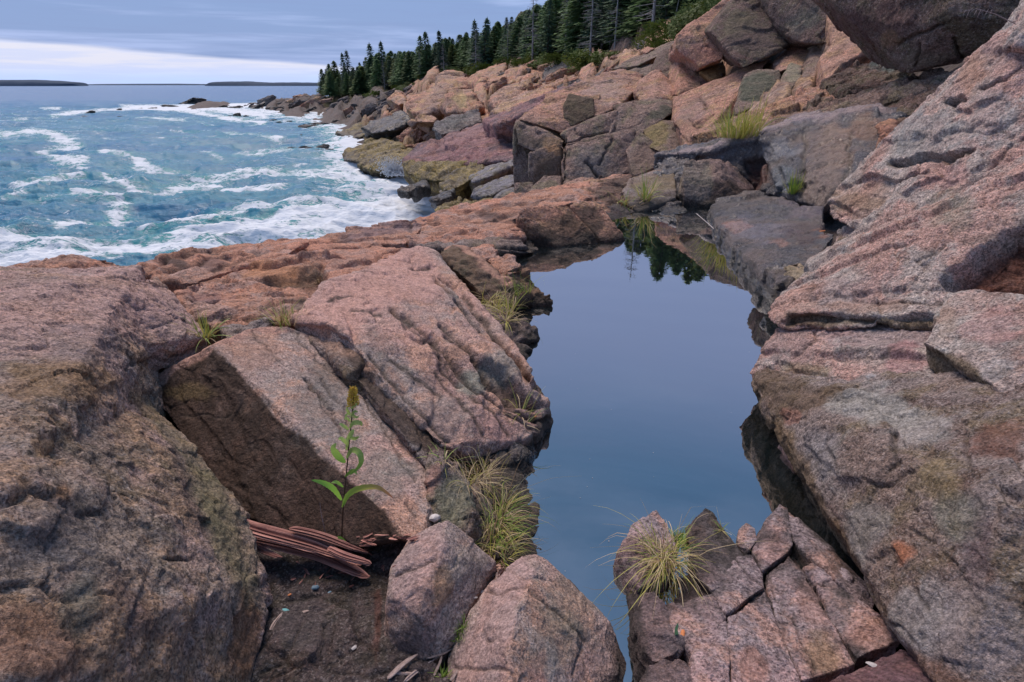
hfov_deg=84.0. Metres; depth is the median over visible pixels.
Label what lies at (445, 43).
spruce tree
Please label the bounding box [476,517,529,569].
grass tuft
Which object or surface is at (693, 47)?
boulder
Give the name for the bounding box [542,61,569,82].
shore rock
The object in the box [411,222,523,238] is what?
rock bed
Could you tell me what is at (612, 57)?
shore block
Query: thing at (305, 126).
sea rock
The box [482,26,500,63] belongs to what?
spruce tree
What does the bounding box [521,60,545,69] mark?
shore block
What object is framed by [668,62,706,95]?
boulder
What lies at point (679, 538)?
grass tuft
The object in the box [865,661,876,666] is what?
fallen leaf
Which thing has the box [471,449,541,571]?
waterside rock
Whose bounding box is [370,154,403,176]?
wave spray
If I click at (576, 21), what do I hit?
spruce tree
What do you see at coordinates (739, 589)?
joint block
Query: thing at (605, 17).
spruce tree
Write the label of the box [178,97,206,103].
sea rock
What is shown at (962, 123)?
rock layer
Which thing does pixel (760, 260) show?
wet shelf
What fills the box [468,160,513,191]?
shore rock
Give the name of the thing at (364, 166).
shore rock
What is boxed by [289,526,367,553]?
driftwood
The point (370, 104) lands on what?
shore block
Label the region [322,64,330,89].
spruce tree
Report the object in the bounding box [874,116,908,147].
reddish block
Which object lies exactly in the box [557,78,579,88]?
shore block
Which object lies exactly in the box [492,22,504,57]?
spruce tree
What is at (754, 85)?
cliff block
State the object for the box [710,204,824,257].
wet shelf
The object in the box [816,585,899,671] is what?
joint block
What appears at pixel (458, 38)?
spruce tree
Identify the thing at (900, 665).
joint block
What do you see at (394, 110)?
shore block
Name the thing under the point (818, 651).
joint block
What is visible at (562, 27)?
spruce tree
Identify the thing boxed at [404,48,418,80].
spruce tree
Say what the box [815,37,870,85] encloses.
cliff block
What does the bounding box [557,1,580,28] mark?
spruce tree
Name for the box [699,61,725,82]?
boulder
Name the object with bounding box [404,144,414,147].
shore block
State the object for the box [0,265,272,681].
bedrock boulder
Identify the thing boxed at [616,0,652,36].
spruce tree
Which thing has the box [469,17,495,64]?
spruce tree
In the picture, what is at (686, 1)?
spruce tree
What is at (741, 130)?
grass tuft
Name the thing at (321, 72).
spruce tree
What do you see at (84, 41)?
sky
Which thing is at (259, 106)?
shore block
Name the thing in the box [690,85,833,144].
rock stratum
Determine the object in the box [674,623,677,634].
lone leaf
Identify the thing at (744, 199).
wet shelf
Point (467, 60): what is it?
spruce tree
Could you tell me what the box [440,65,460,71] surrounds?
shrub
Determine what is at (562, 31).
spruce tree
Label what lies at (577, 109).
cliff block
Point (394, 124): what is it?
shore rock
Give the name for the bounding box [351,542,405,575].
ground slab
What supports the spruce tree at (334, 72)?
on the headland
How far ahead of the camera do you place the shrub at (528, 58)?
72.00 m
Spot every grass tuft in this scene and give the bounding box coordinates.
[174,309,231,352]
[243,296,306,330]
[302,264,323,284]
[418,443,485,476]
[427,661,452,678]
[446,445,518,521]
[449,614,470,642]
[475,286,533,333]
[475,459,555,563]
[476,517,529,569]
[483,272,534,315]
[504,381,546,427]
[505,271,547,295]
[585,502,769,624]
[604,190,645,210]
[614,513,718,600]
[626,164,671,201]
[669,525,693,553]
[702,87,791,138]
[714,521,729,534]
[781,169,804,194]
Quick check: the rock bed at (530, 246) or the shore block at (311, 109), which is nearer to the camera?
the rock bed at (530, 246)
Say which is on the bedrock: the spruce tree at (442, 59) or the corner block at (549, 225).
the corner block at (549, 225)
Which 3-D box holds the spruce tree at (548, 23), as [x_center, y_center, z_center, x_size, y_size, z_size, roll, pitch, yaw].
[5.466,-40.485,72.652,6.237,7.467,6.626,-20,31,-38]
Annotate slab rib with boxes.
[369,245,543,394]
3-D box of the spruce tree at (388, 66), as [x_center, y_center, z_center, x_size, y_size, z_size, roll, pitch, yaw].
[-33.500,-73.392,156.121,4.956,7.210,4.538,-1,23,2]
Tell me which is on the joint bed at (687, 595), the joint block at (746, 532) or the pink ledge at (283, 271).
the joint block at (746, 532)
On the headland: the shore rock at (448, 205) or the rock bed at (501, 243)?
the shore rock at (448, 205)
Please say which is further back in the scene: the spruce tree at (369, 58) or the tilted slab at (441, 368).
the spruce tree at (369, 58)
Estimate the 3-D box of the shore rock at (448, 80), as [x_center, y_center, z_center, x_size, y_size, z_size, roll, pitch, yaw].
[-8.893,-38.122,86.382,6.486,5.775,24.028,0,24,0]
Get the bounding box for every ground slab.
[251,568,451,681]
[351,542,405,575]
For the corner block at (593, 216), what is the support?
on the bedrock
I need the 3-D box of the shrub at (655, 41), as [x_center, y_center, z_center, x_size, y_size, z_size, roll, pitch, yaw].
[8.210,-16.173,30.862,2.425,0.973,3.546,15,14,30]
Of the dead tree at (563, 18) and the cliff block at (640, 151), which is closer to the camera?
the cliff block at (640, 151)
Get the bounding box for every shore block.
[250,101,265,108]
[257,95,275,105]
[288,99,302,107]
[300,96,321,108]
[305,106,316,111]
[320,98,331,103]
[329,102,337,107]
[337,96,349,101]
[343,106,353,116]
[360,104,377,116]
[365,101,381,107]
[375,85,403,99]
[381,108,402,118]
[396,126,426,141]
[403,85,411,92]
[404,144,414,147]
[421,130,434,140]
[483,77,508,93]
[519,83,534,90]
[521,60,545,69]
[531,74,540,82]
[537,62,552,70]
[545,68,573,82]
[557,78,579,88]
[603,59,619,71]
[610,55,617,59]
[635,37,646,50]
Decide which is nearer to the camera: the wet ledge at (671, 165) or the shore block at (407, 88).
the wet ledge at (671, 165)
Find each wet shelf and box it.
[706,190,798,218]
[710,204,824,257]
[734,230,833,300]
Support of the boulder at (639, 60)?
on the headland
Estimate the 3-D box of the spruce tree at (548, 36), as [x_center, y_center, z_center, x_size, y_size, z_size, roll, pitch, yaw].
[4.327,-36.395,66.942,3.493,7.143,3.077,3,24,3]
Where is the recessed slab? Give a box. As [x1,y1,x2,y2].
[308,335,470,482]
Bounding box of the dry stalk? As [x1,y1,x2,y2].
[320,505,325,532]
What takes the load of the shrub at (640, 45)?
on the headland
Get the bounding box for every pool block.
[441,245,532,312]
[484,304,539,359]
[488,254,552,306]
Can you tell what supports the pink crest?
on the bedrock
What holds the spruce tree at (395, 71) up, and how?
on the headland
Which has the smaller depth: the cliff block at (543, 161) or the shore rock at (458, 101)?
the cliff block at (543, 161)
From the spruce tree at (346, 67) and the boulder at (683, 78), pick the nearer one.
the boulder at (683, 78)
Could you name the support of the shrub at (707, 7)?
on the headland
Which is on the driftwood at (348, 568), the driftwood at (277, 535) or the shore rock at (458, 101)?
the driftwood at (277, 535)
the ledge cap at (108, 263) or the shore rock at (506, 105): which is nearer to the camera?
the ledge cap at (108, 263)
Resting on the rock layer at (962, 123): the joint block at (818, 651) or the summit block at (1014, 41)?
the summit block at (1014, 41)
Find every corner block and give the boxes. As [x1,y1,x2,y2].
[516,204,597,247]
[570,200,624,242]
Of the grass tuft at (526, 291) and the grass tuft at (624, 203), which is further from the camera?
the grass tuft at (624, 203)
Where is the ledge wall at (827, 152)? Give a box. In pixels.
[654,103,906,220]
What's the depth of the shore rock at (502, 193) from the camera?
18.67 m
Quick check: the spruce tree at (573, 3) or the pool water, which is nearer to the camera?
the pool water
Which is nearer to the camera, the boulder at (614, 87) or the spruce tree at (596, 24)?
the boulder at (614, 87)
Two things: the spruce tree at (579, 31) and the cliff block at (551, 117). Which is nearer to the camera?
the cliff block at (551, 117)
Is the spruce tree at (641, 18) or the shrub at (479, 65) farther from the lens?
the shrub at (479, 65)
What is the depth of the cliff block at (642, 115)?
17.11 m
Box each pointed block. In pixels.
[383,520,496,670]
[446,554,625,681]
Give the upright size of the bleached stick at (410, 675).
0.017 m
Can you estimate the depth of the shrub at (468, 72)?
103.27 m
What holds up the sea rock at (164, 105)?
in the sea
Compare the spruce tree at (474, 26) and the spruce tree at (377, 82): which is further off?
the spruce tree at (377, 82)
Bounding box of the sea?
[0,85,434,266]
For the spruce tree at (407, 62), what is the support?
on the headland
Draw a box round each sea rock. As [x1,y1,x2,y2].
[161,104,179,106]
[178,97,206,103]
[298,124,316,127]
[307,122,328,124]
[316,144,329,148]
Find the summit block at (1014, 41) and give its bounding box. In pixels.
[999,0,1023,52]
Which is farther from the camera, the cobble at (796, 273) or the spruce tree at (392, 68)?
the spruce tree at (392, 68)
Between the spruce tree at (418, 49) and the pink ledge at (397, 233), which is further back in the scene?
the spruce tree at (418, 49)
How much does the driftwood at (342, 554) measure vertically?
0.039 m
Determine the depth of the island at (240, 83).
2783.05 m
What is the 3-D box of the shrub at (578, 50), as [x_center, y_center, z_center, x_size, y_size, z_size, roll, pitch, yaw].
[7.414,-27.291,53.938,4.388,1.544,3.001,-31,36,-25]
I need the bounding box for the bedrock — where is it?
[176,57,965,675]
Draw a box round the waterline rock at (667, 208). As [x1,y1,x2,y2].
[652,201,686,214]
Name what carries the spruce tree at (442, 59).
on the headland
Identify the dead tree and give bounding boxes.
[381,60,387,89]
[440,46,447,70]
[470,31,480,69]
[501,19,512,60]
[523,0,540,60]
[555,0,571,54]
[578,0,602,54]
[601,0,625,48]
[634,0,667,28]
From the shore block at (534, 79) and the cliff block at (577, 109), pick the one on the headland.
the shore block at (534, 79)
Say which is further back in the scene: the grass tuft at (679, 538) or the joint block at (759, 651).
the grass tuft at (679, 538)
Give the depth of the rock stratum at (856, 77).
11.51 m
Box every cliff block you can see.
[512,115,562,188]
[514,182,533,192]
[516,123,563,150]
[519,94,600,133]
[528,144,564,183]
[530,175,570,190]
[560,110,617,143]
[561,129,635,181]
[563,94,593,125]
[609,104,628,132]
[613,97,672,133]
[626,130,657,176]
[643,120,679,151]
[671,59,768,144]
[733,69,780,115]
[769,47,808,74]
[780,63,801,88]
[801,46,820,76]
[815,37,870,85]
[825,16,847,46]
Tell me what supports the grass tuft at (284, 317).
on the pink ledge at (219, 302)
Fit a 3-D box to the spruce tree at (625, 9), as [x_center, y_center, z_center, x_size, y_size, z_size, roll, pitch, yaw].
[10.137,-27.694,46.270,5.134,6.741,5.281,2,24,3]
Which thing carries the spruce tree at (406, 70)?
on the headland
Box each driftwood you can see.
[246,519,361,565]
[256,537,369,577]
[257,544,281,557]
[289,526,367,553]
[327,546,371,565]
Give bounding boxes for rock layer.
[750,324,934,381]
[768,155,1023,330]
[827,20,1023,231]
[833,225,854,244]
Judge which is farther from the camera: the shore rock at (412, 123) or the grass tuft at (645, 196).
the shore rock at (412, 123)
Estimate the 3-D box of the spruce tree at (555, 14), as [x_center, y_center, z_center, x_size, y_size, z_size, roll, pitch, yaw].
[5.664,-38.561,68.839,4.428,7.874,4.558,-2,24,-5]
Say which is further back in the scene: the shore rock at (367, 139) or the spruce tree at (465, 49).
the spruce tree at (465, 49)
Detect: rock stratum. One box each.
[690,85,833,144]
[750,66,961,129]
[802,92,837,110]
[819,59,912,98]
[886,83,942,116]
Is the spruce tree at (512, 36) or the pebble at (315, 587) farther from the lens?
the spruce tree at (512, 36)
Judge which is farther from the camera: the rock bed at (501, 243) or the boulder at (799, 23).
the boulder at (799, 23)
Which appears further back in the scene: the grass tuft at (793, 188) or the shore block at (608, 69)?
the shore block at (608, 69)
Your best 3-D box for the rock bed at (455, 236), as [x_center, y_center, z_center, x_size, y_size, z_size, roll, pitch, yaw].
[-0.506,-1.077,6.640,1.465,0.456,0.361,-12,27,-24]
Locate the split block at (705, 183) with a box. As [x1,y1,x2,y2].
[678,159,754,207]
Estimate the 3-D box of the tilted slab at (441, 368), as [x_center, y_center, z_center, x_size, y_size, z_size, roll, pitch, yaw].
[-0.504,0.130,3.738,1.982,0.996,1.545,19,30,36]
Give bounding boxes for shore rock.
[335,122,368,137]
[342,139,406,162]
[357,148,412,179]
[361,110,409,138]
[363,136,392,143]
[387,90,406,110]
[397,180,430,202]
[402,123,512,165]
[402,160,484,196]
[405,85,447,133]
[407,119,416,128]
[414,114,438,126]
[429,188,457,208]
[432,109,481,139]
[435,70,467,90]
[435,196,462,211]
[439,89,484,117]
[439,165,485,200]
[462,198,492,203]
[466,61,507,88]
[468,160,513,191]
[470,175,513,200]
[482,80,581,141]
[486,79,537,113]
[489,75,577,115]
[494,187,513,197]
[499,67,541,84]
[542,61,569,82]
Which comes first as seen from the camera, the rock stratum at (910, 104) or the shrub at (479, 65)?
the rock stratum at (910, 104)
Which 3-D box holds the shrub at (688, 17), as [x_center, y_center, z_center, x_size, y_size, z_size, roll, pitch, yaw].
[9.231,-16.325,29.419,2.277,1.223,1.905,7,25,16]
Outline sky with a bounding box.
[0,0,546,83]
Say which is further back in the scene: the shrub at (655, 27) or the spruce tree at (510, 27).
the spruce tree at (510, 27)
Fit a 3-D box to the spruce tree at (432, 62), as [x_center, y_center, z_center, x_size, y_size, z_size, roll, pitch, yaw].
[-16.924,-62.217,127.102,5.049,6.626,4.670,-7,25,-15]
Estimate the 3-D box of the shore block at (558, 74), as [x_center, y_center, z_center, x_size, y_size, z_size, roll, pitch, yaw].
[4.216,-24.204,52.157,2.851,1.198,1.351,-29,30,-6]
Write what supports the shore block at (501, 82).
on the headland
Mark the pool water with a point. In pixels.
(655, 334)
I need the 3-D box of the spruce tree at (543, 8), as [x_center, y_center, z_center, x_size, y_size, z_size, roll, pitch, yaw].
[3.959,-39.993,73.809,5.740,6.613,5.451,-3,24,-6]
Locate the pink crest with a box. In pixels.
[413,181,592,233]
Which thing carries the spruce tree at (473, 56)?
on the headland
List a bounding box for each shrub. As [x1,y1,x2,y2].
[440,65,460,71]
[462,66,473,74]
[470,61,493,70]
[470,67,485,72]
[495,56,516,64]
[509,61,522,67]
[517,58,528,64]
[524,45,551,61]
[524,54,536,63]
[527,63,537,68]
[533,52,550,65]
[543,51,567,66]
[559,47,587,63]
[562,53,587,69]
[568,49,605,71]
[570,44,608,58]
[588,50,619,64]
[631,36,669,48]
[634,29,673,47]
[640,17,681,38]
[666,10,687,33]
[668,3,700,35]
[669,12,701,37]
[680,0,708,15]
[685,0,710,20]
[697,0,720,17]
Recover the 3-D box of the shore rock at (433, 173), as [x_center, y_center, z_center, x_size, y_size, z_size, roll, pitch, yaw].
[-4.514,-10.614,37.194,4.598,2.821,10.176,-20,31,-38]
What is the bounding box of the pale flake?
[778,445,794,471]
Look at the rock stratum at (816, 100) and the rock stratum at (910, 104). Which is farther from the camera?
the rock stratum at (816, 100)
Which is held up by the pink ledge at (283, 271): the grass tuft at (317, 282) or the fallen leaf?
the grass tuft at (317, 282)
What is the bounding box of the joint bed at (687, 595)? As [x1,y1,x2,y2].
[672,559,801,611]
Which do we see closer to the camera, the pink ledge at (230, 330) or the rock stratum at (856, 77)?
the pink ledge at (230, 330)
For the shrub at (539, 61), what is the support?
on the headland
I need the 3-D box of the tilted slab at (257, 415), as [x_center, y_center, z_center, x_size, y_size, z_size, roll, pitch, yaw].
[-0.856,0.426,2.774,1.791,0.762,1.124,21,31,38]
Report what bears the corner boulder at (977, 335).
on the rock wall at (912, 482)
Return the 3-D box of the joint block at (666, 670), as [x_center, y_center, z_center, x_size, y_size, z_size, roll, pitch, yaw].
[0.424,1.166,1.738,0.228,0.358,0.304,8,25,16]
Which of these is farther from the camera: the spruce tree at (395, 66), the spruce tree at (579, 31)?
the spruce tree at (395, 66)
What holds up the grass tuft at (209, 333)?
on the tilted slab at (257, 415)
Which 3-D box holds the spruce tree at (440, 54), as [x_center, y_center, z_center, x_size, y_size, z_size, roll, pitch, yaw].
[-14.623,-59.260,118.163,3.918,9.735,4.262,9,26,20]
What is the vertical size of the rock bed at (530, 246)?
0.626 m
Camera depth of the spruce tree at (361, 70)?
166.63 m
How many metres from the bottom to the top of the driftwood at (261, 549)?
0.018 m
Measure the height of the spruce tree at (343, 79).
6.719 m
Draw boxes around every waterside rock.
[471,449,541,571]
[473,442,536,475]
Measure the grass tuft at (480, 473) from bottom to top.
0.367 m
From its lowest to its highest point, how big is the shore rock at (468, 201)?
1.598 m
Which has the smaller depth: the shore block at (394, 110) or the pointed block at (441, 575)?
the pointed block at (441, 575)
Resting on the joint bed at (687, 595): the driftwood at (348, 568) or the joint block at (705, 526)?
the joint block at (705, 526)
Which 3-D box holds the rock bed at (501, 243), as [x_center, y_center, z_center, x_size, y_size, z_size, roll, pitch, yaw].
[-0.457,-0.842,6.413,1.351,0.653,0.383,-13,27,-27]
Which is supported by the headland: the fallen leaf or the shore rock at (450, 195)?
the shore rock at (450, 195)
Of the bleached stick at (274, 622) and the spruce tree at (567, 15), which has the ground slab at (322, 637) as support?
the bleached stick at (274, 622)
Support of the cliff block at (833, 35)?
on the headland
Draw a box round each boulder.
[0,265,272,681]
[529,69,643,116]
[611,41,673,70]
[628,64,652,75]
[633,69,673,100]
[639,46,654,54]
[651,49,671,78]
[668,0,729,71]
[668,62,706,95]
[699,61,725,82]
[704,0,789,66]
[760,0,826,49]
[812,0,1019,72]
[924,289,1023,391]
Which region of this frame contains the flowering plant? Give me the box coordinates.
[312,385,392,536]
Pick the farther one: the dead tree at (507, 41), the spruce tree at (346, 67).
the spruce tree at (346, 67)
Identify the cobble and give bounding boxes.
[769,268,794,292]
[784,263,803,279]
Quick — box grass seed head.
[960,8,1015,24]
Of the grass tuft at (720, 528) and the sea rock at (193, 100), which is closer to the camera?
the grass tuft at (720, 528)
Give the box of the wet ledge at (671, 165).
[653,157,689,200]
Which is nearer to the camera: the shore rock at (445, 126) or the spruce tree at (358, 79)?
the shore rock at (445, 126)
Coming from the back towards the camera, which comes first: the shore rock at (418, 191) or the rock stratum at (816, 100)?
the shore rock at (418, 191)
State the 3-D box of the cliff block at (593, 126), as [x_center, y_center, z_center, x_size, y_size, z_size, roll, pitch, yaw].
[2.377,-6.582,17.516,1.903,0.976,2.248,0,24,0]
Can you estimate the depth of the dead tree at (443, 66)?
114.83 m
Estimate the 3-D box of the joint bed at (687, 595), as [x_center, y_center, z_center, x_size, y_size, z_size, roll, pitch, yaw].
[0.878,1.118,2.228,0.935,0.406,1.015,0,24,0]
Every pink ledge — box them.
[136,238,309,292]
[174,280,309,346]
[199,245,403,296]
[220,317,274,339]
[293,324,311,334]
[304,219,428,250]
[542,174,632,212]
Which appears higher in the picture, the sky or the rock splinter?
the sky
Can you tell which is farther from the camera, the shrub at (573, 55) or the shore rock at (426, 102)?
the shore rock at (426, 102)
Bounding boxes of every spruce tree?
[315,69,325,95]
[318,73,324,91]
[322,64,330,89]
[322,70,341,97]
[325,72,338,94]
[326,60,343,94]
[332,77,344,93]
[339,52,345,86]
[339,72,349,93]
[341,72,351,95]
[342,51,352,79]
[345,67,355,89]
[348,66,370,93]
[349,70,366,95]
[352,67,362,91]
[363,57,371,91]
[363,69,370,90]
[364,43,377,78]
[364,53,384,89]
[366,59,390,88]
[374,41,387,78]
[379,56,398,85]
[384,60,391,83]
[387,59,397,86]
[388,53,401,85]
[391,55,397,84]
[393,51,405,83]
[393,51,407,84]
[398,50,419,82]
[399,54,412,82]
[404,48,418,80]
[412,35,429,78]
[416,32,433,76]
[426,47,437,71]
[430,42,437,62]
[431,44,449,67]
[433,30,449,70]
[443,38,451,64]
[445,44,462,71]
[452,34,470,68]
[453,43,460,60]
[455,35,461,46]
[457,40,470,68]
[460,33,473,64]
[462,39,483,71]
[463,43,472,70]
[466,18,480,64]
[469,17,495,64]
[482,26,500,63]
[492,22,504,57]
[493,39,504,64]
[497,23,509,56]
[499,24,513,58]
[503,15,523,57]
[504,20,516,54]
[509,10,525,48]
[513,18,528,51]
[516,3,542,57]
[517,9,534,53]
[518,9,531,52]
[522,5,546,57]
[531,0,559,57]
[534,0,559,62]
[536,1,562,53]
[542,0,565,52]
[552,4,576,51]
[554,0,599,53]
[554,2,570,48]
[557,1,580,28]
[559,0,584,51]
[564,0,587,58]
[576,2,607,46]
[577,0,608,48]
[585,0,610,50]
[594,0,633,42]
[598,0,617,47]
[603,0,626,46]
[604,0,638,40]
[614,0,643,40]
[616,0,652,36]
[625,0,670,38]
[650,0,681,19]
[651,0,676,22]
[666,0,695,13]
[669,0,687,8]
[681,0,703,5]
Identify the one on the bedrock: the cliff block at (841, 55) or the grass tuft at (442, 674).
the grass tuft at (442, 674)
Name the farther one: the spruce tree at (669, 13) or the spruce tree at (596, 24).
the spruce tree at (596, 24)
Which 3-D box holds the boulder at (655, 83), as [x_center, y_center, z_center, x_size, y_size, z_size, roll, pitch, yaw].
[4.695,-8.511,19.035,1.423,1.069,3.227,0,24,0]
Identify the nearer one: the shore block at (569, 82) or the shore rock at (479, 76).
the shore block at (569, 82)
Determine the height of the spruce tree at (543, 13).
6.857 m
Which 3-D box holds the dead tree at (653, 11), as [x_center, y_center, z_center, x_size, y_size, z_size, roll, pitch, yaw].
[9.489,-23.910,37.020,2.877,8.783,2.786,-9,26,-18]
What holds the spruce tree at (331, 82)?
on the headland
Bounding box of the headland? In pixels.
[187,11,828,200]
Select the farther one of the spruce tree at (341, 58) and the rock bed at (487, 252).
the spruce tree at (341, 58)
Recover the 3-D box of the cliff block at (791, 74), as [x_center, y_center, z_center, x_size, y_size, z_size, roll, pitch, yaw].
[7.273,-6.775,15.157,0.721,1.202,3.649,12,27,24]
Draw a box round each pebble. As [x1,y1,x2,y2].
[311,585,318,589]
[429,514,440,522]
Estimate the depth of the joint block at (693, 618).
1.98 m
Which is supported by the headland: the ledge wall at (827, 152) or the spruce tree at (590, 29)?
the spruce tree at (590, 29)
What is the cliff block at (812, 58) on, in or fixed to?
on the headland
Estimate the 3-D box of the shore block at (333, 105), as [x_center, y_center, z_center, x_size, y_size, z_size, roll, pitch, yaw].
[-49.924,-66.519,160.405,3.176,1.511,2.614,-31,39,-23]
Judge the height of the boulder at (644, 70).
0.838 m
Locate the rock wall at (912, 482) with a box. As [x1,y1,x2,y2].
[751,367,1023,681]
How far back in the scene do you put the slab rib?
4.41 m
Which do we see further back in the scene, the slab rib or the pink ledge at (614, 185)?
the pink ledge at (614, 185)
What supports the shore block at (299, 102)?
on the headland
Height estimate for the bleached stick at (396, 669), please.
0.009 m
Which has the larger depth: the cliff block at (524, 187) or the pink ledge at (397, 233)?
the cliff block at (524, 187)
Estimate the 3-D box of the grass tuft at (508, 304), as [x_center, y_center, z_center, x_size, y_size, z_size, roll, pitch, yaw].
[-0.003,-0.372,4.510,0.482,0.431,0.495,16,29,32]
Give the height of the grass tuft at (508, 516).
0.325 m
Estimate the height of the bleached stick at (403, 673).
0.016 m
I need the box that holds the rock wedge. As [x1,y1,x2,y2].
[424,449,481,543]
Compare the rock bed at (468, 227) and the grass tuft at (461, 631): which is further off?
the rock bed at (468, 227)
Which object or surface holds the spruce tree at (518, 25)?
on the headland
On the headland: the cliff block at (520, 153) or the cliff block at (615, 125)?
the cliff block at (615, 125)
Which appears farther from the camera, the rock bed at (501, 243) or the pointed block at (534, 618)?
the rock bed at (501, 243)
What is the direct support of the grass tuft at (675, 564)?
on the joint bed at (687, 595)
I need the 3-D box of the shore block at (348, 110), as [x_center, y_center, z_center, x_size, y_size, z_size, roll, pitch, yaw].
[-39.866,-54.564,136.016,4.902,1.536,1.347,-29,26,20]
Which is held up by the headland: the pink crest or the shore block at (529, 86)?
the shore block at (529, 86)
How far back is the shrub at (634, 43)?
33.54 m
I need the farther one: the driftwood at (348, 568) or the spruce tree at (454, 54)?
the spruce tree at (454, 54)
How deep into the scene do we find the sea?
50.40 m
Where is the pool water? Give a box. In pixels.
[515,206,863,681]
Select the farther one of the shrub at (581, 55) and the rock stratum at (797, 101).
the shrub at (581, 55)
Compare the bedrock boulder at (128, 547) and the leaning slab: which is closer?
the bedrock boulder at (128, 547)
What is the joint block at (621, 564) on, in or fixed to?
in the pool water
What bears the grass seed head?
on the summit block at (1014, 41)
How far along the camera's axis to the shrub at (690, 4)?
31.83 m
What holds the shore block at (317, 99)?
on the headland
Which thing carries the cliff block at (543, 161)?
on the headland
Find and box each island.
[0,80,87,85]
[88,84,205,84]
[205,81,318,85]
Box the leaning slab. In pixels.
[622,169,677,211]
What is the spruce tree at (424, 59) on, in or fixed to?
on the headland
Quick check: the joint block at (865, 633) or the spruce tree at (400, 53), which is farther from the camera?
the spruce tree at (400, 53)
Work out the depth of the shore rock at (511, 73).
66.24 m
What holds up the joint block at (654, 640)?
on the joint bed at (687, 595)
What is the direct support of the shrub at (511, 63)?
on the headland
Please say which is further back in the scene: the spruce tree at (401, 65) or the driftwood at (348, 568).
the spruce tree at (401, 65)
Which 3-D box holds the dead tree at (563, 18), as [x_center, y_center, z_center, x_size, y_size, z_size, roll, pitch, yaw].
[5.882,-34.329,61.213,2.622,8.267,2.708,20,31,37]
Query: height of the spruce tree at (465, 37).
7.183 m
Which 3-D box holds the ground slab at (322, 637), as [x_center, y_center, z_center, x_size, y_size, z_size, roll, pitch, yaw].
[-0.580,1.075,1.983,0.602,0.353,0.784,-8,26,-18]
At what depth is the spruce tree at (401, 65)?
143.03 m
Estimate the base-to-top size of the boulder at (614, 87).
2.256 m
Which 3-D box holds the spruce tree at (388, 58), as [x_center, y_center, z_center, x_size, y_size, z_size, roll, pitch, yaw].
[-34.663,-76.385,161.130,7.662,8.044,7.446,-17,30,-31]
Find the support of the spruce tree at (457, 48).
on the headland
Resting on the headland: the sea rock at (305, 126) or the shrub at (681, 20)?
the shrub at (681, 20)
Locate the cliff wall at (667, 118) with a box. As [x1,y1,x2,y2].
[566,98,670,143]
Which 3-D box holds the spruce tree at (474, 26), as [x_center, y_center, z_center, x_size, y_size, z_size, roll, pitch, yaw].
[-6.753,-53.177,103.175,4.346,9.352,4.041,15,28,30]
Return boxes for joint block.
[613,510,677,593]
[626,591,685,681]
[639,659,692,681]
[666,594,725,663]
[685,508,743,594]
[688,620,730,681]
[711,555,763,620]
[726,592,799,681]
[736,523,756,555]
[751,504,792,579]
[763,557,853,681]
[788,512,873,608]
[802,563,853,592]
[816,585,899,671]
[830,649,931,681]
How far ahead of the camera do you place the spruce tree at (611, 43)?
49.80 m
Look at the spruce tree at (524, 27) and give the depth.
77.99 m
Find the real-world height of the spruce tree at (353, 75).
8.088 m
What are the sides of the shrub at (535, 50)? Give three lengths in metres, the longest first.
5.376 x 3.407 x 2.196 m
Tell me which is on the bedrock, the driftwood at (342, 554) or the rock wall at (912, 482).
the rock wall at (912, 482)
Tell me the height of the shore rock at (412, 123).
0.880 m
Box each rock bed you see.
[408,229,526,247]
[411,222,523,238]
[414,237,528,257]
[471,244,498,262]
[496,240,537,256]
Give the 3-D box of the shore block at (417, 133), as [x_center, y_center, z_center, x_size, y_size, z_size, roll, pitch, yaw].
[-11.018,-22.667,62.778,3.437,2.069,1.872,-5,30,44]
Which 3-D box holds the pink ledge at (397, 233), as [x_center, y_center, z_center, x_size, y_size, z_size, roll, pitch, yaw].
[-1.580,-1.040,6.943,1.100,0.814,2.458,5,25,12]
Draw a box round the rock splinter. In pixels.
[487,563,504,585]
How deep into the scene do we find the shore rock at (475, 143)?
38.61 m
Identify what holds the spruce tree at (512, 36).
on the headland
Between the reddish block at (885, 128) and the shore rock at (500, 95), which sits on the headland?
the shore rock at (500, 95)
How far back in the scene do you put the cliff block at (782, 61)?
16.22 m
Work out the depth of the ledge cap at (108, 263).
3.82 m
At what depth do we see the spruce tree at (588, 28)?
53.98 m
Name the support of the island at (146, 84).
on the sea
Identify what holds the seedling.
on the bedrock
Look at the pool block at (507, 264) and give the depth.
5.17 m
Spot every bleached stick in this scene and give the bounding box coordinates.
[269,612,282,629]
[387,654,417,678]
[397,671,410,674]
[404,659,434,681]
[427,649,451,658]
[433,655,441,675]
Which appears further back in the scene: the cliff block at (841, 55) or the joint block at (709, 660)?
the cliff block at (841, 55)
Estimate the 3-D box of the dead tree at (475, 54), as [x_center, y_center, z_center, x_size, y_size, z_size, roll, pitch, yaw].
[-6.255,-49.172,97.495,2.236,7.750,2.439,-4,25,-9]
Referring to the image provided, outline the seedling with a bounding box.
[337,536,352,552]
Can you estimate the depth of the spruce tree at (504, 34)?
94.82 m
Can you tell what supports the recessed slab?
on the bedrock
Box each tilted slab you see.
[158,326,432,547]
[290,266,552,477]
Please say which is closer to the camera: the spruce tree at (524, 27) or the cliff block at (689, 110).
the cliff block at (689, 110)
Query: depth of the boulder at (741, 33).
16.64 m
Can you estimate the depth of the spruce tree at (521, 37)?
79.96 m
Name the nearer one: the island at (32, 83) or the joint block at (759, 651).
the joint block at (759, 651)
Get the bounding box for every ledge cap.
[14,254,108,268]
[99,260,118,265]
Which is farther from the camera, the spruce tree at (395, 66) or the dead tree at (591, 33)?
the spruce tree at (395, 66)

